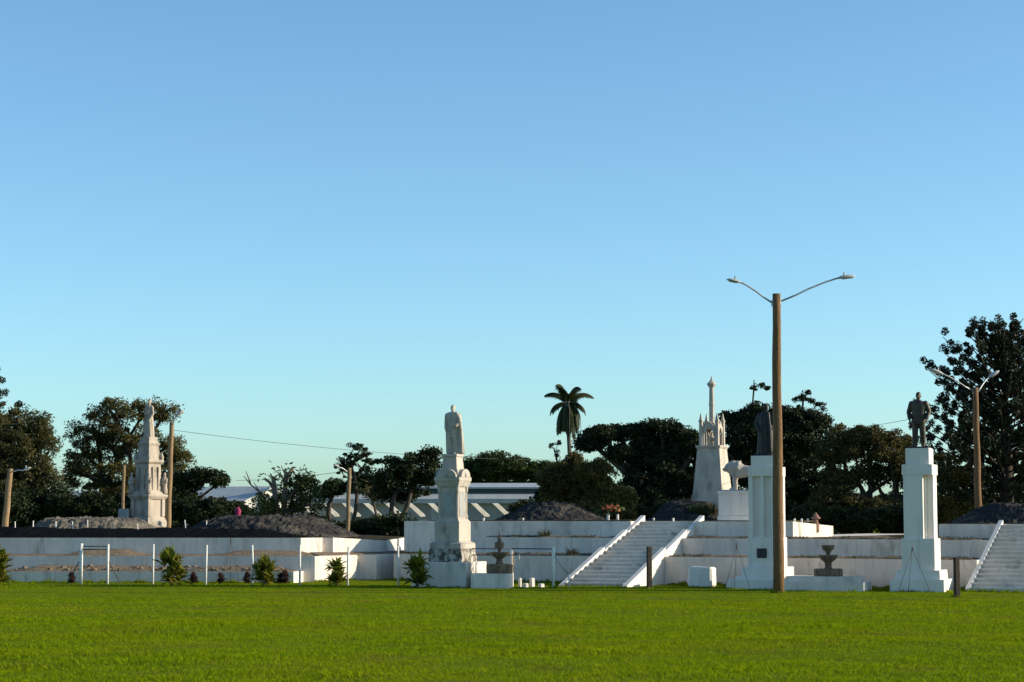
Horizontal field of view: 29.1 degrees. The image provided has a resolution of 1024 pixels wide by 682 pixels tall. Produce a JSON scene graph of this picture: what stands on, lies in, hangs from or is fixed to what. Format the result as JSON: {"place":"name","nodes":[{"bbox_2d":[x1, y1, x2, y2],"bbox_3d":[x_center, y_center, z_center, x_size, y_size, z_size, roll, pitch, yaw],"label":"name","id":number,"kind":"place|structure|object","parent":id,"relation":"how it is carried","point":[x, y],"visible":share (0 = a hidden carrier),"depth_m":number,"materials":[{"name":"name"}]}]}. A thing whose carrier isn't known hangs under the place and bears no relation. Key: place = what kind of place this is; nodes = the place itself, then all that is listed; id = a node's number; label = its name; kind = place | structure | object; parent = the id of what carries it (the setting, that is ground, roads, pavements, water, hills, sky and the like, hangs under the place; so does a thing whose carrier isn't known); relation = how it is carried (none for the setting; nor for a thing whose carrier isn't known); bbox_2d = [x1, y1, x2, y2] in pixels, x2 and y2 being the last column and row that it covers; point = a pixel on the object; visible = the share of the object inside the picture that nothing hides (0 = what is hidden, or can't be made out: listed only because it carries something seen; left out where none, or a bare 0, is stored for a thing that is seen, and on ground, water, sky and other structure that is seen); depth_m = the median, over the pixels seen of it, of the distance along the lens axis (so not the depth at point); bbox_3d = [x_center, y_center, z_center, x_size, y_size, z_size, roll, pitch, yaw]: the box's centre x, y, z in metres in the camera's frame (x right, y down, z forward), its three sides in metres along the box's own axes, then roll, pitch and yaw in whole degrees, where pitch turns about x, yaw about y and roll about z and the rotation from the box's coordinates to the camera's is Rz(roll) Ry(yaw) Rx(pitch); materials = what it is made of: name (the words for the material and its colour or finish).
{"place":"outdoors","nodes":[
{"label":"outdoors","id":0,"kind":"place"},
{"bbox_2d":[17,564,160,571],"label":"earth bank","id":1,"kind":"structure","parent":0,"point":[45,567],"depth_m":71.33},
{"bbox_2d":[60,549,144,555],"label":"earth bank","id":2,"kind":"structure","parent":0,"point":[121,552],"depth_m":72.50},
{"bbox_2d":[186,566,294,571],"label":"earth bank","id":3,"kind":"structure","parent":0,"point":[202,569],"depth_m":71.13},
{"bbox_2d":[14,564,286,570],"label":"rubble","id":4,"kind":"object","parent":3,"relation":"on","point":[136,566],"visible":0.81,"depth_m":71.33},
{"bbox_2d":[0,521,1023,681],"bbox_3d":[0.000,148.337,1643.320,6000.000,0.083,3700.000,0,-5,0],"label":"ground","id":5,"kind":"structure","parent":0,"point":[388,580],"depth_m":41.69,"materials":[{"name":"plant"}]},
{"bbox_2d":[0,544,16,584],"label":"cordyline shrub","id":6,"kind":"object","parent":5,"relation":"on","point":[4,558],"visible":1,"depth_m":68.79,"materials":[{"name":"green plant"}]},
{"bbox_2d":[0,368,24,525],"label":"araucaria tree","id":7,"kind":"object","parent":5,"relation":"on","point":[18,404],"visible":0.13,"depth_m":112.14,"materials":[{"name":"green plant"}]},
{"bbox_2d":[0,404,66,523],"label":"broadleaf tree","id":8,"kind":"object","parent":5,"relation":"on","point":[33,437],"visible":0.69,"depth_m":102.91,"materials":[{"name":"green plant"}]},
{"bbox_2d":[0,479,130,526],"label":"hedge bush","id":9,"kind":"object","parent":5,"relation":"on","point":[34,505],"visible":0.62,"depth_m":99.46,"materials":[{"name":"green plant"}]},
{"bbox_2d":[66,571,75,582],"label":"cordyline shrub","id":10,"kind":"object","parent":5,"relation":"on","point":[72,579],"visible":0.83,"depth_m":70.19,"materials":[{"name":"red plant"}]},
{"bbox_2d":[66,543,120,583],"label":"gate","id":11,"kind":"structure","parent":5,"relation":"on","point":[80,562],"depth_m":69.41,"materials":[{"name":"white paint"}]},
{"bbox_2d":[121,465,125,508],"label":"utility pole","id":12,"kind":"object","parent":5,"relation":"on","point":[123,491],"visible":0.48,"depth_m":95.69,"materials":[{"name":"brown wood"}]},
{"bbox_2d":[59,394,197,498],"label":"casuarina tree","id":13,"kind":"object","parent":5,"relation":"on","point":[102,481],"visible":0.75,"depth_m":107.58,"materials":[{"name":"green plant"}]},
{"bbox_2d":[152,544,153,584],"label":"fence post","id":14,"kind":"object","parent":5,"relation":"on","point":[152,564],"visible":0.79,"depth_m":69.15,"materials":[{"name":"white paint"}]},
{"bbox_2d":[151,544,192,584],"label":"cordyline shrub","id":15,"kind":"object","parent":5,"relation":"on","point":[170,557],"visible":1,"depth_m":68.32,"materials":[{"name":"green plant"}]},
{"bbox_2d":[188,571,198,582],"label":"cordyline shrub","id":16,"kind":"object","parent":5,"relation":"on","point":[193,577],"visible":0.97,"depth_m":70.08,"materials":[{"name":"red plant"}]},
{"bbox_2d":[161,466,231,525],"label":"broadleaf tree","id":17,"kind":"object","parent":5,"relation":"on","point":[193,481],"visible":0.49,"depth_m":100.41,"materials":[{"name":"green plant"}]},
{"bbox_2d":[0,537,403,582],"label":"burial platform","id":18,"kind":"structure","parent":5,"relation":"on","point":[374,566],"depth_m":73.28,"materials":[{"name":"paint"}]},
{"bbox_2d":[2,466,30,526],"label":"lamp post","id":19,"kind":"object","parent":18,"relation":"on","point":[6,513],"visible":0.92,"depth_m":89.61,"materials":[{"name":"brown wood"}]},
{"bbox_2d":[9,554,216,555],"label":"earth bank","id":20,"kind":"structure","parent":18,"relation":"on","point":[142,555],"depth_m":72.72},
{"bbox_2d":[128,399,167,526],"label":"monument","id":21,"kind":"object","parent":18,"relation":"on","point":[148,496],"visible":1,"depth_m":85.55,"materials":[{"name":"stone"}]},
{"bbox_2d":[0,526,311,537],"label":"gravel bed","id":22,"kind":"object","parent":18,"relation":"on","point":[49,532],"visible":0.81,"depth_m":74.71,"materials":[{"name":"gravel"}]},
{"bbox_2d":[29,515,154,528],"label":"gravel mound","id":23,"kind":"object","parent":22,"relation":"on","point":[80,522],"visible":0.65,"depth_m":77.98,"materials":[{"name":"gravel"}]},
{"bbox_2d":[118,509,129,517],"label":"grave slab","id":24,"kind":"structure","parent":22,"relation":"on","point":[123,512],"depth_m":85.19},
{"bbox_2d":[189,513,365,537],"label":"gravel mound","id":25,"kind":"object","parent":22,"relation":"on","point":[305,525],"visible":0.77,"depth_m":76.95,"materials":[{"name":"gravel"}]},
{"bbox_2d":[235,507,240,515],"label":"cloth bundle","id":26,"kind":"object","parent":25,"relation":"on","point":[237,510],"visible":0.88,"depth_m":79.22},
{"bbox_2d":[165,410,183,527],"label":"lamp post","id":27,"kind":"object","parent":18,"relation":"on","point":[170,472],"visible":0.92,"depth_m":87.72,"materials":[{"name":"brown wood"}]},
{"bbox_2d":[174,430,528,459],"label":"overhead cable","id":28,"kind":"object","parent":27,"relation":"attached to","point":[334,448],"visible":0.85,"depth_m":97.33,"materials":[{"name":"grey plastic"}]},
{"bbox_2d":[212,550,316,555],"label":"earth bank","id":29,"kind":"structure","parent":18,"relation":"on","point":[267,552],"depth_m":72.44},
{"bbox_2d":[310,551,402,555],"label":"earth ledge","id":30,"kind":"object","parent":18,"relation":"on","point":[341,553],"visible":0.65,"depth_m":74.53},
{"bbox_2d":[312,534,403,539],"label":"platform soil","id":31,"kind":"structure","parent":18,"relation":"on","point":[374,537],"depth_m":82.07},
{"bbox_2d":[205,545,207,584],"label":"fence post","id":32,"kind":"object","parent":5,"relation":"on","point":[206,553],"visible":0.79,"depth_m":68.90,"materials":[{"name":"white paint"}]},
{"bbox_2d":[165,494,258,526],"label":"hedge bush","id":33,"kind":"object","parent":5,"relation":"on","point":[196,510],"visible":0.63,"depth_m":98.10,"materials":[{"name":"green plant"}]},
{"bbox_2d":[216,572,225,582],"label":"cordyline shrub","id":34,"kind":"object","parent":5,"relation":"on","point":[220,576],"visible":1,"depth_m":70.19,"materials":[{"name":"red plant"}]},
{"bbox_2d":[220,537,238,583],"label":"tripod stand","id":35,"kind":"object","parent":5,"relation":"on","point":[226,558],"visible":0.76,"depth_m":70.12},
{"bbox_2d":[186,486,295,525],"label":"house","id":36,"kind":"structure","parent":5,"relation":"on","point":[241,493],"depth_m":118.45,"materials":[{"name":"white paint"}]},
{"bbox_2d":[242,571,250,582],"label":"cordyline shrub","id":37,"kind":"object","parent":5,"relation":"on","point":[247,575],"visible":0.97,"depth_m":70.09,"materials":[{"name":"red plant"}]},
{"bbox_2d":[251,545,253,584],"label":"fence post","id":38,"kind":"object","parent":5,"relation":"on","point":[252,555],"visible":0.69,"depth_m":68.66,"materials":[{"name":"white paint"}]},
{"bbox_2d":[248,553,280,585],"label":"cordyline shrub","id":39,"kind":"object","parent":5,"relation":"on","point":[264,567],"visible":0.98,"depth_m":68.15,"materials":[{"name":"green plant"}]},
{"bbox_2d":[276,572,283,582],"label":"cordyline shrub","id":40,"kind":"object","parent":5,"relation":"on","point":[279,575],"visible":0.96,"depth_m":70.18,"materials":[{"name":"red plant"}]},
{"bbox_2d":[279,569,290,583],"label":"cordyline shrub","id":41,"kind":"object","parent":5,"relation":"on","point":[285,578],"visible":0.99,"depth_m":70.09,"materials":[{"name":"red plant"}]},
{"bbox_2d":[244,460,332,520],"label":"pollarded tree","id":42,"kind":"object","parent":5,"relation":"on","point":[302,485],"visible":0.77,"depth_m":93.49,"materials":[{"name":"green plant"}]},
{"bbox_2d":[299,545,300,584],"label":"fence post","id":43,"kind":"object","parent":5,"relation":"on","point":[299,564],"visible":0.79,"depth_m":68.40,"materials":[{"name":"white paint"}]},
{"bbox_2d":[323,556,349,585],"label":"cordyline shrub","id":44,"kind":"object","parent":5,"relation":"on","point":[336,577],"visible":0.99,"depth_m":68.35,"materials":[{"name":"green plant"}]},
{"bbox_2d":[333,463,350,530],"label":"lamp post","id":45,"kind":"object","parent":5,"relation":"on","point":[348,493],"visible":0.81,"depth_m":85.64,"materials":[{"name":"brown wood"}]},
{"bbox_2d":[311,477,373,521],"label":"broadleaf tree","id":46,"kind":"object","parent":5,"relation":"on","point":[337,486],"visible":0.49,"depth_m":115.12,"materials":[{"name":"green plant"}]},
{"bbox_2d":[347,547,349,585],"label":"fence post","id":47,"kind":"object","parent":5,"relation":"on","point":[348,566],"visible":0.79,"depth_m":68.15,"materials":[{"name":"white paint"}]},
{"bbox_2d":[334,442,374,521],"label":"layered pine","id":48,"kind":"object","parent":5,"relation":"on","point":[351,463],"visible":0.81,"depth_m":111.64,"materials":[{"name":"green plant"}]},
{"bbox_2d":[358,486,377,516],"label":"broadleaf tree","id":49,"kind":"object","parent":5,"relation":"on","point":[366,492],"visible":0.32,"depth_m":99.55,"materials":[{"name":"green plant"}]},
{"bbox_2d":[324,511,418,535],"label":"hedge bush","id":50,"kind":"object","parent":5,"relation":"on","point":[383,525],"visible":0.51,"depth_m":90.80,"materials":[{"name":"green plant"}]},
{"bbox_2d":[397,546,398,585],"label":"fence post","id":51,"kind":"object","parent":5,"relation":"on","point":[398,565],"visible":0.79,"depth_m":67.90,"materials":[{"name":"white paint"}]},
{"bbox_2d":[361,444,442,518],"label":"broadleaf tree","id":52,"kind":"object","parent":5,"relation":"on","point":[394,478],"visible":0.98,"depth_m":93.43,"materials":[{"name":"green plant"}]},
{"bbox_2d":[293,483,539,524],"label":"long building","id":53,"kind":"structure","parent":5,"relation":"on","point":[489,501],"depth_m":121.56,"materials":[{"name":"white paint"}]},
{"bbox_2d":[402,548,433,587],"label":"cordyline shrub","id":54,"kind":"object","parent":5,"relation":"on","point":[418,576],"visible":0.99,"depth_m":65.74,"materials":[{"name":"green plant"}]},
{"bbox_2d":[412,405,486,587],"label":"monument","id":55,"kind":"object","parent":5,"relation":"on","point":[450,558],"visible":0.99,"depth_m":67.00,"materials":[{"name":"stone"}]},
{"bbox_2d":[471,533,513,587],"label":"fountain","id":56,"kind":"object","parent":5,"relation":"on","point":[499,574],"visible":1,"depth_m":65.66,"materials":[{"name":"stone"}]},
{"bbox_2d":[471,548,513,572],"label":"gate","id":57,"kind":"structure","parent":5,"relation":"on","point":[491,555],"depth_m":66.98,"materials":[{"name":"metal"}]},
{"bbox_2d":[463,449,553,482],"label":"broadleaf tree","id":58,"kind":"object","parent":5,"relation":"on","point":[500,467],"visible":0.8,"depth_m":148.78,"materials":[{"name":"green plant"}]},
{"bbox_2d":[518,578,521,586],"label":"boundary stone","id":59,"kind":"object","parent":5,"relation":"on","point":[519,582],"visible":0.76,"depth_m":66.80,"materials":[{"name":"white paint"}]},
{"bbox_2d":[505,473,558,512],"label":"hedge bush","id":60,"kind":"object","parent":5,"relation":"on","point":[518,504],"visible":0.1,"depth_m":102.84,"materials":[{"name":"green plant"}]},
{"bbox_2d":[529,578,534,586],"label":"boundary stone","id":61,"kind":"object","parent":5,"relation":"on","point":[532,582],"visible":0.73,"depth_m":66.89,"materials":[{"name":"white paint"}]},
{"bbox_2d":[511,547,569,587],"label":"gate","id":62,"kind":"structure","parent":5,"relation":"on","point":[553,565],"depth_m":66.03,"materials":[{"name":"metal"}]},
{"bbox_2d":[548,440,561,461],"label":"bare sapling","id":63,"kind":"object","parent":5,"relation":"on","point":[551,445],"visible":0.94,"depth_m":111.84,"materials":[{"name":"green plant"}]},
{"bbox_2d":[544,384,593,453],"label":"palm tree","id":64,"kind":"object","parent":5,"relation":"on","point":[569,420],"visible":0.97,"depth_m":117.78,"materials":[{"name":"green plant"}]},
{"bbox_2d":[171,492,999,533],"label":"wood","id":65,"kind":"object","parent":5,"relation":"on","point":[174,523],"depth_m":215.55,"materials":[{"name":"brown plant"}]},
{"bbox_2d":[532,450,640,519],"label":"casuarina tree","id":66,"kind":"object","parent":5,"relation":"on","point":[575,478],"visible":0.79,"depth_m":98.06,"materials":[{"name":"green plant"}]},
{"bbox_2d":[559,515,703,586],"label":"staircase","id":67,"kind":"structure","parent":5,"relation":"on","point":[619,558],"depth_m":69.73,"materials":[{"name":"white paint"}]},
{"bbox_2d":[646,547,651,588],"bbox_3d":[4.530,7.633,64.979,0.160,1.692,0.159,2,-5,-17],"label":"wooden post","id":68,"kind":"object","parent":5,"relation":"on","point":[648,566],"visible":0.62,"depth_m":64.94,"materials":[{"name":"brown wood"}]},
{"bbox_2d":[570,417,738,508],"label":"banyan tree","id":69,"kind":"object","parent":5,"relation":"on","point":[663,454],"visible":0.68,"depth_m":111.23,"materials":[{"name":"green plant"}]},
{"bbox_2d":[688,566,716,586],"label":"stone block","id":70,"kind":"object","parent":5,"relation":"on","point":[703,576],"depth_m":66.69,"materials":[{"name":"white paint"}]},
{"bbox_2d":[394,521,1023,587],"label":"terrace platform","id":71,"kind":"structure","parent":5,"relation":"on","point":[879,573],"depth_m":70.53,"materials":[{"name":"paint"}]},
{"bbox_2d":[647,500,718,519],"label":"gravel mound","id":72,"kind":"object","parent":71,"relation":"on","point":[676,510],"visible":0.56,"depth_m":79.68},
{"bbox_2d":[683,504,705,511],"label":"grass clump","id":73,"kind":"object","parent":72,"relation":"on","point":[693,509],"visible":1,"depth_m":79.12,"materials":[{"name":"green plant"}]},
{"bbox_2d":[695,502,718,513],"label":"grass clump","id":74,"kind":"object","parent":72,"relation":"on","point":[710,508],"visible":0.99,"depth_m":79.08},
{"bbox_2d":[691,376,730,508],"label":"monument","id":75,"kind":"object","parent":72,"relation":"on","point":[711,478],"visible":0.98,"depth_m":82.95,"materials":[{"name":"stone"}]},
{"bbox_2d":[394,535,985,559],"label":"ledge soil","id":76,"kind":"structure","parent":71,"relation":"on","point":[841,557],"depth_m":68.57,"materials":[{"name":"soil"}]},
{"bbox_2d":[535,528,551,536],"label":"weed tuft","id":77,"kind":"object","parent":76,"relation":"on","point":[547,533],"visible":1,"depth_m":73.53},
{"bbox_2d":[566,548,581,554],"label":"weed tuft","id":78,"kind":"object","parent":76,"relation":"on","point":[575,551],"visible":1,"depth_m":71.18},
{"bbox_2d":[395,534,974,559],"bbox_3d":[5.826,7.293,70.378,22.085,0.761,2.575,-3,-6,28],"label":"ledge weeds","id":79,"kind":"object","parent":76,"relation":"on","point":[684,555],"visible":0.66,"depth_m":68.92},
{"bbox_2d":[717,460,750,519],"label":"lion monument","id":80,"kind":"object","parent":71,"relation":"on","point":[733,503],"visible":0.56,"depth_m":78.02,"materials":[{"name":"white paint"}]},
{"bbox_2d":[811,513,819,531],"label":"stone finial","id":81,"kind":"object","parent":71,"relation":"on","point":[815,517],"visible":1,"depth_m":72.28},
{"bbox_2d":[624,498,799,519],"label":"hedge bush","id":82,"kind":"object","parent":5,"relation":"on","point":[647,513],"visible":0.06,"depth_m":98.99,"materials":[{"name":"green plant"}]},
{"bbox_2d":[725,543,749,587],"bbox_3d":[7.329,7.368,64.347,0.860,1.550,0.617,0,-5,0],"label":"tripod stand","id":83,"kind":"object","parent":5,"relation":"on","point":[736,549],"visible":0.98,"depth_m":64.19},
{"bbox_2d":[726,404,793,588],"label":"pedestal statue","id":84,"kind":"object","parent":5,"relation":"on","point":[758,572],"visible":0.84,"depth_m":65.47,"materials":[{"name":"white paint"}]},
{"bbox_2d":[749,382,770,403],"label":"emergent tree","id":85,"kind":"object","parent":5,"relation":"on","point":[761,385],"visible":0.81,"depth_m":116.07,"materials":[{"name":"green plant"}]},
{"bbox_2d":[726,272,854,592],"bbox_3d":[8.857,2.981,62.078,4.268,10.448,0.347,1,-5,-11],"label":"lamp post","id":86,"kind":"object","parent":5,"relation":"on","point":[778,536],"visible":0.98,"depth_m":61.85,"materials":[{"name":"brown wood"}]},
{"bbox_2d":[714,400,873,517],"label":"banyan tree","id":87,"kind":"object","parent":5,"relation":"on","point":[803,430],"visible":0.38,"depth_m":112.59,"materials":[{"name":"green plant"}]},
{"bbox_2d":[791,390,827,411],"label":"emergent tree","id":88,"kind":"object","parent":5,"relation":"on","point":[802,398],"visible":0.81,"depth_m":115.98,"materials":[{"name":"green plant"}]},
{"bbox_2d":[784,545,871,591],"bbox_3d":[10.154,7.371,63.832,2.750,1.508,1.500,-2,-5,20],"label":"fountain","id":89,"kind":"object","parent":5,"relation":"on","point":[828,577],"visible":0.96,"depth_m":63.33,"materials":[{"name":"stone"}]},
{"bbox_2d":[803,422,919,533],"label":"casuarina tree","id":90,"kind":"object","parent":5,"relation":"on","point":[856,442],"visible":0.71,"depth_m":106.19,"materials":[{"name":"green plant"}]},
{"bbox_2d":[786,500,953,533],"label":"hedge bush","id":91,"kind":"object","parent":5,"relation":"on","point":[880,519],"visible":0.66,"depth_m":97.38,"materials":[{"name":"green plant"}]},
{"bbox_2d":[898,546,930,592],"bbox_3d":[12.599,7.200,62.086,1.048,1.486,0.751,0,-5,0],"label":"tripod stand","id":92,"kind":"object","parent":5,"relation":"on","point":[910,569],"visible":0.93,"depth_m":61.89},
{"bbox_2d":[890,392,952,591],"bbox_3d":[13.175,4.865,63.587,1.720,6.457,1.720,-2,-5,22],"label":"pedestal statue","id":93,"kind":"object","parent":5,"relation":"on","point":[919,471],"visible":1,"depth_m":63.15,"materials":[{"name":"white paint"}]},
{"bbox_2d":[888,312,1023,518],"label":"araucaria tree","id":94,"kind":"object","parent":5,"relation":"on","point":[1000,437],"visible":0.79,"depth_m":96.17,"materials":[{"name":"green plant"}]},
{"bbox_2d":[953,557,959,596],"bbox_3d":[13.190,7.154,58.396,0.160,1.483,0.160,2,-5,-17],"label":"wooden post","id":95,"kind":"object","parent":5,"relation":"on","point":[956,572],"visible":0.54,"depth_m":58.36,"materials":[{"name":"brown wood"}]},
{"bbox_2d":[933,452,988,524],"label":"casuarina tree","id":96,"kind":"object","parent":5,"relation":"on","point":[950,507],"visible":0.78,"depth_m":95.34,"materials":[{"name":"green plant"}]},
{"bbox_2d":[965,520,1023,591],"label":"staircase","id":97,"kind":"structure","parent":5,"relation":"on","point":[1000,566],"depth_m":63.98,"materials":[{"name":"white paint"}]},
{"bbox_2d":[0,0,1023,496],"label":"sky","id":98,"kind":"structure","parent":0,"point":[329,224],"materials":[{"name":"blue"}]},
{"bbox_2d":[2,576,1023,596],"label":"tall grass","id":99,"kind":"structure","parent":0,"point":[719,584],"depth_m":67.78,"materials":[{"name":"plant"}]},
{"bbox_2d":[428,519,1023,539],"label":"platform soil","id":100,"kind":"structure","parent":0,"point":[726,520],"depth_m":73.78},
{"bbox_2d":[494,501,605,519],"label":"gravel mound","id":101,"kind":"object","parent":100,"relation":"on","point":[552,510],"visible":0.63,"depth_m":81.70,"materials":[{"name":"gravel"}]},
{"bbox_2d":[593,504,625,519],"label":"flower arrangement","id":102,"kind":"object","parent":100,"relation":"on","point":[607,510],"visible":0.99,"depth_m":79.64,"materials":[{"name":"multicoloured plant"}]},
{"bbox_2d":[929,368,998,507],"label":"lamp post","id":103,"kind":"object","parent":100,"relation":"on","point":[977,473],"visible":0.95,"depth_m":79.83,"materials":[{"name":"brown wood"}]},
{"bbox_2d":[846,403,972,428],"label":"overhead cable","id":104,"kind":"object","parent":103,"relation":"attached to","point":[907,419],"visible":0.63,"depth_m":88.57,"materials":[{"name":"grey plastic"}]},
{"bbox_2d":[949,502,1023,522],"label":"gravel mound","id":105,"kind":"object","parent":100,"relation":"on","point":[1006,512],"visible":0.71,"depth_m":72.11,"materials":[{"name":"gravel"}]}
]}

